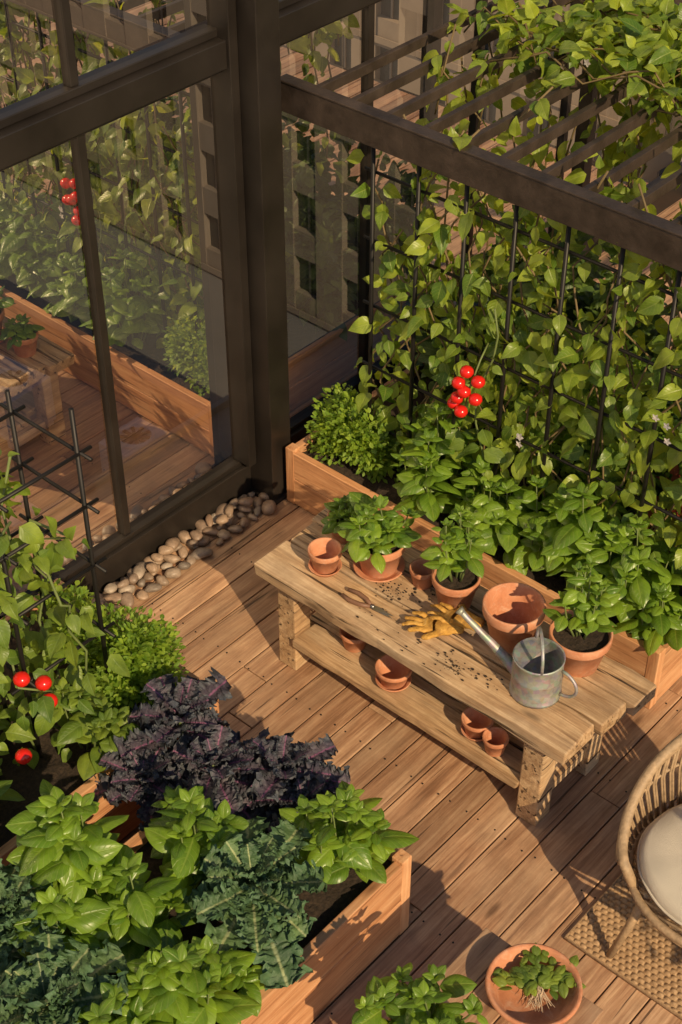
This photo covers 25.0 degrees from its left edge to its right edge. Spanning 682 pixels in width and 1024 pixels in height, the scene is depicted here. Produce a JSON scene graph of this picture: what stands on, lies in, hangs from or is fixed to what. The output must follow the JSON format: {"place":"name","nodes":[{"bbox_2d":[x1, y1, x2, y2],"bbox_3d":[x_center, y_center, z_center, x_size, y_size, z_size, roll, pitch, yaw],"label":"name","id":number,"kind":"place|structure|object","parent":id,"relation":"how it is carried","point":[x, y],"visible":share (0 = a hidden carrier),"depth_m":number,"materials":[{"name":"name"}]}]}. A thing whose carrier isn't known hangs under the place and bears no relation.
{"place":"outdoors","nodes":[
{"label":"outdoors","id":0,"kind":"place"},
{"bbox_2d":[0,758,24,800],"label":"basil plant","id":1,"kind":"object","parent":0,"point":[7,792],"visible":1,"depth_m":5.96,"materials":[{"name":"green plant"}]},
{"bbox_3d":[1.301,14.437,16.102,7.300,31.580,11.300,30,48,31],"label":"terrace building","id":2,"kind":"object","parent":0,"visible":0},
{"bbox_3d":[1.376,2.175,5.727,7.300,0.205,11.500,30,48,31],"label":"terrace slab","id":3,"kind":"object","parent":2,"relation":"on","visible":0},
{"bbox_2d":[101,198,681,1023],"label":"wooden deck","id":4,"kind":"structure","parent":3,"relation":"on","point":[481,852],"depth_m":6.67,"materials":[{"name":"brown wood"}]},
{"bbox_2d":[0,578,219,865],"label":"planter box","id":5,"kind":"object","parent":4,"relation":"on","point":[52,768],"visible":0.15,"depth_m":6.22,"materials":[{"name":"brown wood"}]},
{"bbox_2d":[0,693,33,742],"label":"basil plant","id":6,"kind":"object","parent":5,"relation":"on","point":[6,712],"visible":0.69,"depth_m":6.20,"materials":[{"name":"green plant"}]},
{"bbox_2d":[0,389,115,758],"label":"tomato cage","id":7,"kind":"object","parent":5,"relation":"on","point":[20,465],"visible":0.76,"depth_m":5.85,"materials":[{"name":"metal"}]},
{"bbox_2d":[0,450,129,775],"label":"tomato plant","id":8,"kind":"object","parent":5,"relation":"on","point":[47,640],"visible":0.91,"depth_m":5.91,"materials":[{"name":"green plant"}]},
{"bbox_2d":[34,576,110,670],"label":"parsley plant","id":9,"kind":"object","parent":5,"relation":"on","point":[67,594],"visible":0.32,"depth_m":6.62,"materials":[{"name":"green plant"}]},
{"bbox_2d":[51,677,140,780],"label":"basil plant","id":10,"kind":"object","parent":5,"relation":"on","point":[100,727],"visible":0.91,"depth_m":6.09,"materials":[{"name":"green plant"}]},
{"bbox_2d":[79,600,188,711],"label":"parsley plant","id":11,"kind":"object","parent":5,"relation":"on","point":[141,645],"visible":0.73,"depth_m":6.35,"materials":[{"name":"green plant"}]},
{"bbox_2d":[90,492,275,620],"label":"river stones","id":12,"kind":"object","parent":4,"relation":"on","point":[222,516],"visible":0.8,"depth_m":7.78,"materials":[{"name":"beige stone"}]},
{"bbox_2d":[109,805,411,1023],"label":"planter box","id":13,"kind":"object","parent":4,"relation":"on","point":[359,926],"visible":0.17,"depth_m":5.74,"materials":[{"name":"brown wood"}]},
{"bbox_2d":[0,858,59,966],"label":"curly kale plant","id":14,"kind":"object","parent":13,"relation":"on","point":[17,896],"visible":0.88,"depth_m":5.34,"materials":[{"name":"green plant"}]},
{"bbox_2d":[6,886,111,965],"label":"basil plant","id":15,"kind":"object","parent":13,"relation":"on","point":[82,916],"visible":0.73,"depth_m":5.33,"materials":[{"name":"green plant"}]},
{"bbox_2d":[0,932,129,1023],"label":"curly kale plant","id":16,"kind":"object","parent":13,"relation":"on","point":[49,983],"visible":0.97,"depth_m":5.10,"materials":[{"name":"green plant"}]},
{"bbox_2d":[5,779,128,936],"bbox_3d":[-0.998,1.226,5.479,0.453,0.642,0.456,8,41,10],"label":"basil plant","id":17,"kind":"object","parent":13,"relation":"on","point":[63,847],"visible":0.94,"depth_m":5.39,"materials":[{"name":"green plant"}]},
{"bbox_2d":[66,982,172,1023],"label":"basil plant","id":18,"kind":"object","parent":13,"relation":"on","point":[134,1012],"visible":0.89,"depth_m":5.07,"materials":[{"name":"green plant"}]},
{"bbox_2d":[79,843,196,961],"bbox_3d":[-0.750,1.352,5.494,0.488,0.432,0.466,30,48,31],"label":"basil plant","id":19,"kind":"object","parent":13,"relation":"on","point":[134,923],"visible":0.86,"depth_m":5.42,"materials":[{"name":"green plant"}]},
{"bbox_2d":[83,738,201,830],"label":"purple kale plant","id":20,"kind":"object","parent":13,"relation":"on","point":[137,780],"visible":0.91,"depth_m":6.00,"materials":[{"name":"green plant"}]},
{"bbox_2d":[99,667,239,773],"bbox_3d":[-0.653,0.850,6.138,0.533,0.439,0.565,30,48,31],"label":"purple kale plant","id":21,"kind":"object","parent":13,"relation":"on","point":[170,715],"visible":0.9,"depth_m":6.06,"materials":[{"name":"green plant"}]},
{"bbox_2d":[150,786,202,858],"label":"basil plant","id":22,"kind":"object","parent":13,"relation":"on","point":[155,854],"visible":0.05,"depth_m":5.81,"materials":[{"name":"green plant"}]},
{"bbox_2d":[110,935,261,1023],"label":"basil plant","id":23,"kind":"object","parent":13,"relation":"on","point":[175,984],"visible":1,"depth_m":5.14,"materials":[{"name":"green plant"}]},
{"bbox_2d":[144,785,249,894],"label":"basil plant","id":24,"kind":"object","parent":13,"relation":"on","point":[178,841],"visible":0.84,"depth_m":5.57,"materials":[{"name":"green plant"}]},
{"bbox_2d":[145,724,268,832],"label":"purple kale plant","id":25,"kind":"object","parent":13,"relation":"on","point":[217,781],"visible":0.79,"depth_m":5.94,"materials":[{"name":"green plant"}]},
{"bbox_2d":[202,948,264,1016],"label":"basil plant","id":26,"kind":"object","parent":13,"relation":"on","point":[247,982],"visible":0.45,"depth_m":5.35,"materials":[{"name":"green plant"}]},
{"bbox_2d":[176,816,326,990],"bbox_3d":[-0.325,1.335,5.521,0.551,0.404,0.687,5,40,6],"label":"curly kale plant","id":27,"kind":"object","parent":13,"relation":"on","point":[251,887],"visible":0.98,"depth_m":5.42,"materials":[{"name":"green plant"}]},
{"bbox_2d":[231,727,350,833],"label":"purple kale plant","id":28,"kind":"object","parent":13,"relation":"on","point":[275,765],"visible":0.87,"depth_m":5.95,"materials":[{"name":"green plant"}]},
{"bbox_2d":[255,768,336,832],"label":"purple kale plant","id":29,"kind":"object","parent":13,"relation":"on","point":[308,789],"visible":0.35,"depth_m":5.90,"materials":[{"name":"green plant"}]},
{"bbox_2d":[279,781,418,883],"bbox_3d":[0.027,1.181,5.712,0.445,0.414,0.476,-23,45,-25],"label":"basil plant","id":30,"kind":"object","parent":13,"relation":"on","point":[348,830],"visible":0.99,"depth_m":5.64,"materials":[{"name":"green plant"}]},
{"bbox_2d":[0,0,681,618],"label":"frame","id":31,"kind":"object","parent":4,"relation":"on","point":[232,48],"visible":0.66,"depth_m":7.01,"materials":[{"name":"brown metal"}]},
{"bbox_2d":[0,0,681,598],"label":"panes","id":32,"kind":"object","parent":31,"relation":"attached to","point":[154,178],"visible":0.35,"depth_m":7.12,"materials":[{"name":"clear glass"}]},
{"bbox_2d":[254,508,656,825],"bbox_3d":[0.448,0.691,6.802,1.787,0.601,0.576,30,48,31],"label":"potting bench","id":33,"kind":"object","parent":4,"relation":"on","point":[548,750],"visible":0.8,"depth_m":6.57,"materials":[{"name":"brown wood"}]},
{"bbox_2d":[307,537,341,576],"bbox_3d":[-0.071,0.207,6.827,0.155,0.119,0.155,30,48,31],"label":"terracotta pot","id":34,"kind":"object","parent":33,"relation":"on","point":[324,554],"visible":0.99,"depth_m":6.83,"materials":[{"name":"orange ceramic"}]},
{"bbox_2d":[320,494,357,543],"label":"potted herb","id":35,"kind":"object","parent":33,"relation":"on","point":[341,510],"visible":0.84,"depth_m":6.91,"materials":[{"name":"plant"}]},
{"bbox_2d":[339,628,365,652],"bbox_3d":[0.063,0.573,6.996,0.143,0.100,0.143,30,48,31],"label":"terracotta pot","id":36,"kind":"object","parent":33,"relation":"on","point":[352,644],"visible":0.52,"depth_m":6.96,"materials":[{"name":"orange ceramic"}]},
{"bbox_2d":[341,588,393,618],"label":"pruning shears","id":37,"kind":"object","parent":33,"relation":"on","point":[366,599],"visible":1,"depth_m":6.67,"materials":[{"name":"metal"}]},
{"bbox_2d":[337,492,426,581],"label":"potted herb","id":38,"kind":"object","parent":33,"relation":"on","point":[378,544],"visible":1,"depth_m":6.66,"materials":[{"name":"plant"}]},
{"bbox_2d":[375,654,411,692],"bbox_3d":[0.233,0.721,6.819,0.167,0.099,0.167,30,48,31],"label":"terracotta pot","id":39,"kind":"object","parent":33,"relation":"on","point":[392,675],"visible":0.88,"depth_m":6.83,"materials":[{"name":"orange ceramic"}]},
{"bbox_2d":[409,558,432,589],"bbox_3d":[0.360,0.280,6.756,0.122,0.100,0.122,30,48,31],"label":"terracotta pot","id":40,"kind":"object","parent":33,"relation":"on","point":[421,574],"visible":0.8,"depth_m":6.75,"materials":[{"name":"orange ceramic"}]},
{"bbox_2d":[350,569,511,696],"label":"spilled soil","id":41,"kind":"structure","parent":33,"relation":"on","point":[429,599],"depth_m":6.58,"materials":[{"name":"black soil"}]},
{"bbox_2d":[402,611,464,639],"bbox_3d":[0.392,0.491,6.540,0.269,0.055,0.169,4,40,5],"label":"gardening glove","id":42,"kind":"object","parent":33,"relation":"on","point":[425,623],"visible":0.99,"depth_m":6.52,"materials":[{"name":"leather"}]},
{"bbox_2d":[427,602,483,630],"bbox_3d":[0.495,0.438,6.557,0.259,0.051,0.161,16,42,28],"label":"gardening glove","id":43,"kind":"object","parent":42,"relation":"on","point":[448,615],"visible":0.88,"depth_m":6.53,"materials":[{"name":"leather"}]},
{"bbox_2d":[420,503,487,609],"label":"potted herb","id":44,"kind":"object","parent":33,"relation":"on","point":[456,565],"visible":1,"depth_m":6.48,"materials":[{"name":"plant"}]},
{"bbox_2d":[461,707,493,741],"bbox_3d":[0.584,0.914,6.593,0.143,0.094,0.143,30,48,31],"label":"terracotta pot","id":45,"kind":"object","parent":33,"relation":"on","point":[475,724],"visible":0.88,"depth_m":6.60,"materials":[{"name":"orange ceramic"}]},
{"bbox_2d":[482,726,508,756],"bbox_3d":[0.654,0.982,6.517,0.114,0.090,0.114,30,48,31],"label":"terracotta pot","id":46,"kind":"object","parent":33,"relation":"on","point":[495,739],"visible":1,"depth_m":6.51,"materials":[{"name":"orange ceramic"}]},
{"bbox_2d":[482,582,545,653],"bbox_3d":[0.722,0.461,6.455,0.265,0.210,0.265,30,48,31],"label":"terracotta pot","id":47,"kind":"object","parent":33,"relation":"on","point":[513,614],"visible":0.91,"depth_m":6.47,"materials":[{"name":"orange ceramic"}]},
{"bbox_2d":[456,606,577,708],"bbox_3d":[0.704,0.586,6.222,0.555,0.317,0.214,13,42,15],"label":"watering can","id":48,"kind":"object","parent":33,"relation":"on","point":[534,666],"visible":1,"depth_m":6.20,"materials":[{"name":"metal"}]},
{"bbox_2d":[542,554,619,677],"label":"potted herb","id":49,"kind":"object","parent":33,"relation":"on","point":[581,630],"visible":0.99,"depth_m":6.20,"materials":[{"name":"plant"}]},
{"bbox_2d":[281,0,681,271],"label":"pergola","id":50,"kind":"object","parent":4,"relation":"on","point":[585,206],"visible":0.71,"depth_m":6.52,"materials":[{"name":"wood"}]},
{"bbox_2d":[286,363,681,708],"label":"planter box","id":51,"kind":"object","parent":4,"relation":"on","point":[313,486],"visible":0.11,"depth_m":7.57,"materials":[{"name":"brown wood"}]},
{"bbox_2d":[304,382,405,483],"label":"parsley plant","id":52,"kind":"object","parent":51,"relation":"on","point":[349,437],"visible":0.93,"depth_m":7.76,"materials":[{"name":"green plant"}]},
{"bbox_2d":[390,402,481,521],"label":"basil plant","id":53,"kind":"object","parent":51,"relation":"on","point":[424,484],"visible":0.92,"depth_m":7.36,"materials":[{"name":"green plant"}]},
{"bbox_2d":[398,397,479,463],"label":"basil plant","id":54,"kind":"object","parent":51,"relation":"on","point":[463,429],"visible":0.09,"depth_m":7.69,"materials":[{"name":"green plant"}]},
{"bbox_2d":[384,258,565,446],"bbox_3d":[0.734,-0.812,8.233,0.792,1.217,1.017,-14,42,-16],"label":"plant","id":55,"kind":"object","parent":51,"relation":"in","point":[431,350],"visible":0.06,"depth_m":8.04,"materials":[{"name":"green plant"}]},
{"bbox_2d":[447,308,508,494],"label":"tomato plant","id":56,"kind":"object","parent":51,"relation":"on","point":[492,454],"visible":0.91,"depth_m":6.94,"materials":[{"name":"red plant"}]},
{"bbox_2d":[449,454,511,554],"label":"basil plant","id":57,"kind":"object","parent":51,"relation":"on","point":[470,480],"visible":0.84,"depth_m":7.24,"materials":[{"name":"green plant"}]},
{"bbox_2d":[345,0,681,574],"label":"climbing vine","id":58,"kind":"object","parent":51,"relation":"on","point":[641,50],"visible":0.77,"depth_m":6.84,"materials":[{"name":"green plant"}]},
{"bbox_2d":[468,475,563,575],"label":"basil plant","id":59,"kind":"object","parent":51,"relation":"on","point":[517,555],"visible":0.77,"depth_m":7.16,"materials":[{"name":"green plant"}]},
{"bbox_2d":[362,147,681,595],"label":"wire trellis","id":60,"kind":"object","parent":51,"relation":"on","point":[509,300],"visible":0.48,"depth_m":6.76,"materials":[{"name":"black metal"}]},
{"bbox_2d":[465,204,601,365],"bbox_3d":[1.114,-1.161,8.563,0.914,1.399,0.904,30,48,31],"label":"leafy shrub","id":61,"kind":"object","parent":51,"relation":"in","point":[582,238],"visible":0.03,"depth_m":8.35,"materials":[{"name":"green plant"}]},
{"bbox_2d":[517,481,632,598],"bbox_3d":[1.121,0.114,7.016,0.689,0.614,0.457,30,48,31],"label":"basil plant","id":62,"kind":"object","parent":51,"relation":"on","point":[575,537],"visible":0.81,"depth_m":6.93,"materials":[{"name":"green plant"}]},
{"bbox_2d":[473,304,681,519],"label":"fern bush","id":63,"kind":"object","parent":51,"relation":"on","point":[563,436],"visible":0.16,"depth_m":7.38,"materials":[{"name":"green plant"}]},
{"bbox_2d":[557,453,627,513],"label":"basil plant","id":64,"kind":"object","parent":51,"relation":"on","point":[622,509],"visible":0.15,"depth_m":7.18,"materials":[{"name":"green plant"}]},
{"bbox_2d":[535,242,681,396],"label":"leafy shrub","id":65,"kind":"object","parent":51,"relation":"in","point":[591,297],"visible":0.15,"depth_m":8.01,"materials":[{"name":"green plant"}]},
{"bbox_2d":[590,517,681,622],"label":"basil plant","id":66,"kind":"object","parent":51,"relation":"on","point":[626,568],"visible":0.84,"depth_m":6.78,"materials":[{"name":"green plant"}]},
{"bbox_2d":[613,581,681,655],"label":"basil plant","id":67,"kind":"object","parent":51,"relation":"on","point":[656,626],"visible":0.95,"depth_m":6.77,"materials":[{"name":"green plant"}]},
{"bbox_2d":[621,367,681,513],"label":"leafy shrub","id":68,"kind":"object","parent":51,"relation":"in","point":[659,487],"visible":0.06,"depth_m":7.38,"materials":[{"name":"green plant"}]},
{"bbox_2d":[635,465,681,533],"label":"coleus plant","id":69,"kind":"object","parent":51,"relation":"on","point":[674,471],"visible":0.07,"depth_m":7.10,"materials":[{"name":"plant"}]},
{"bbox_2d":[651,538,681,605],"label":"basil plant","id":70,"kind":"object","parent":51,"relation":"on","point":[675,588],"visible":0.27,"depth_m":6.89,"materials":[{"name":"green plant"}]},
{"bbox_2d":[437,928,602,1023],"bbox_3d":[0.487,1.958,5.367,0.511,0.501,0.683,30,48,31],"label":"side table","id":71,"kind":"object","parent":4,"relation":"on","point":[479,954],"visible":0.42,"depth_m":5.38,"materials":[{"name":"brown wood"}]},
{"bbox_2d":[352,962,487,1023],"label":"potted herb","id":72,"kind":"object","parent":71,"relation":"on","point":[422,999],"visible":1,"depth_m":5.04,"materials":[{"name":"plant"}]},
{"bbox_2d":[485,942,585,1023],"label":"harvest bowl","id":73,"kind":"object","parent":71,"relation":"on","point":[531,983],"visible":1,"depth_m":5.28,"materials":[{"name":"ceramic"}]},
{"bbox_2d":[563,872,681,1020],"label":"jute rug","id":74,"kind":"object","parent":4,"relation":"on","point":[646,960],"visible":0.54,"depth_m":6.03,"materials":[{"name":"beige wicker"}]},
{"bbox_2d":[606,733,681,958],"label":"rattan armchair","id":75,"kind":"object","parent":74,"relation":"on","point":[656,843],"visible":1,"depth_m":5.84,"materials":[{"name":"wicker"}]}
]}

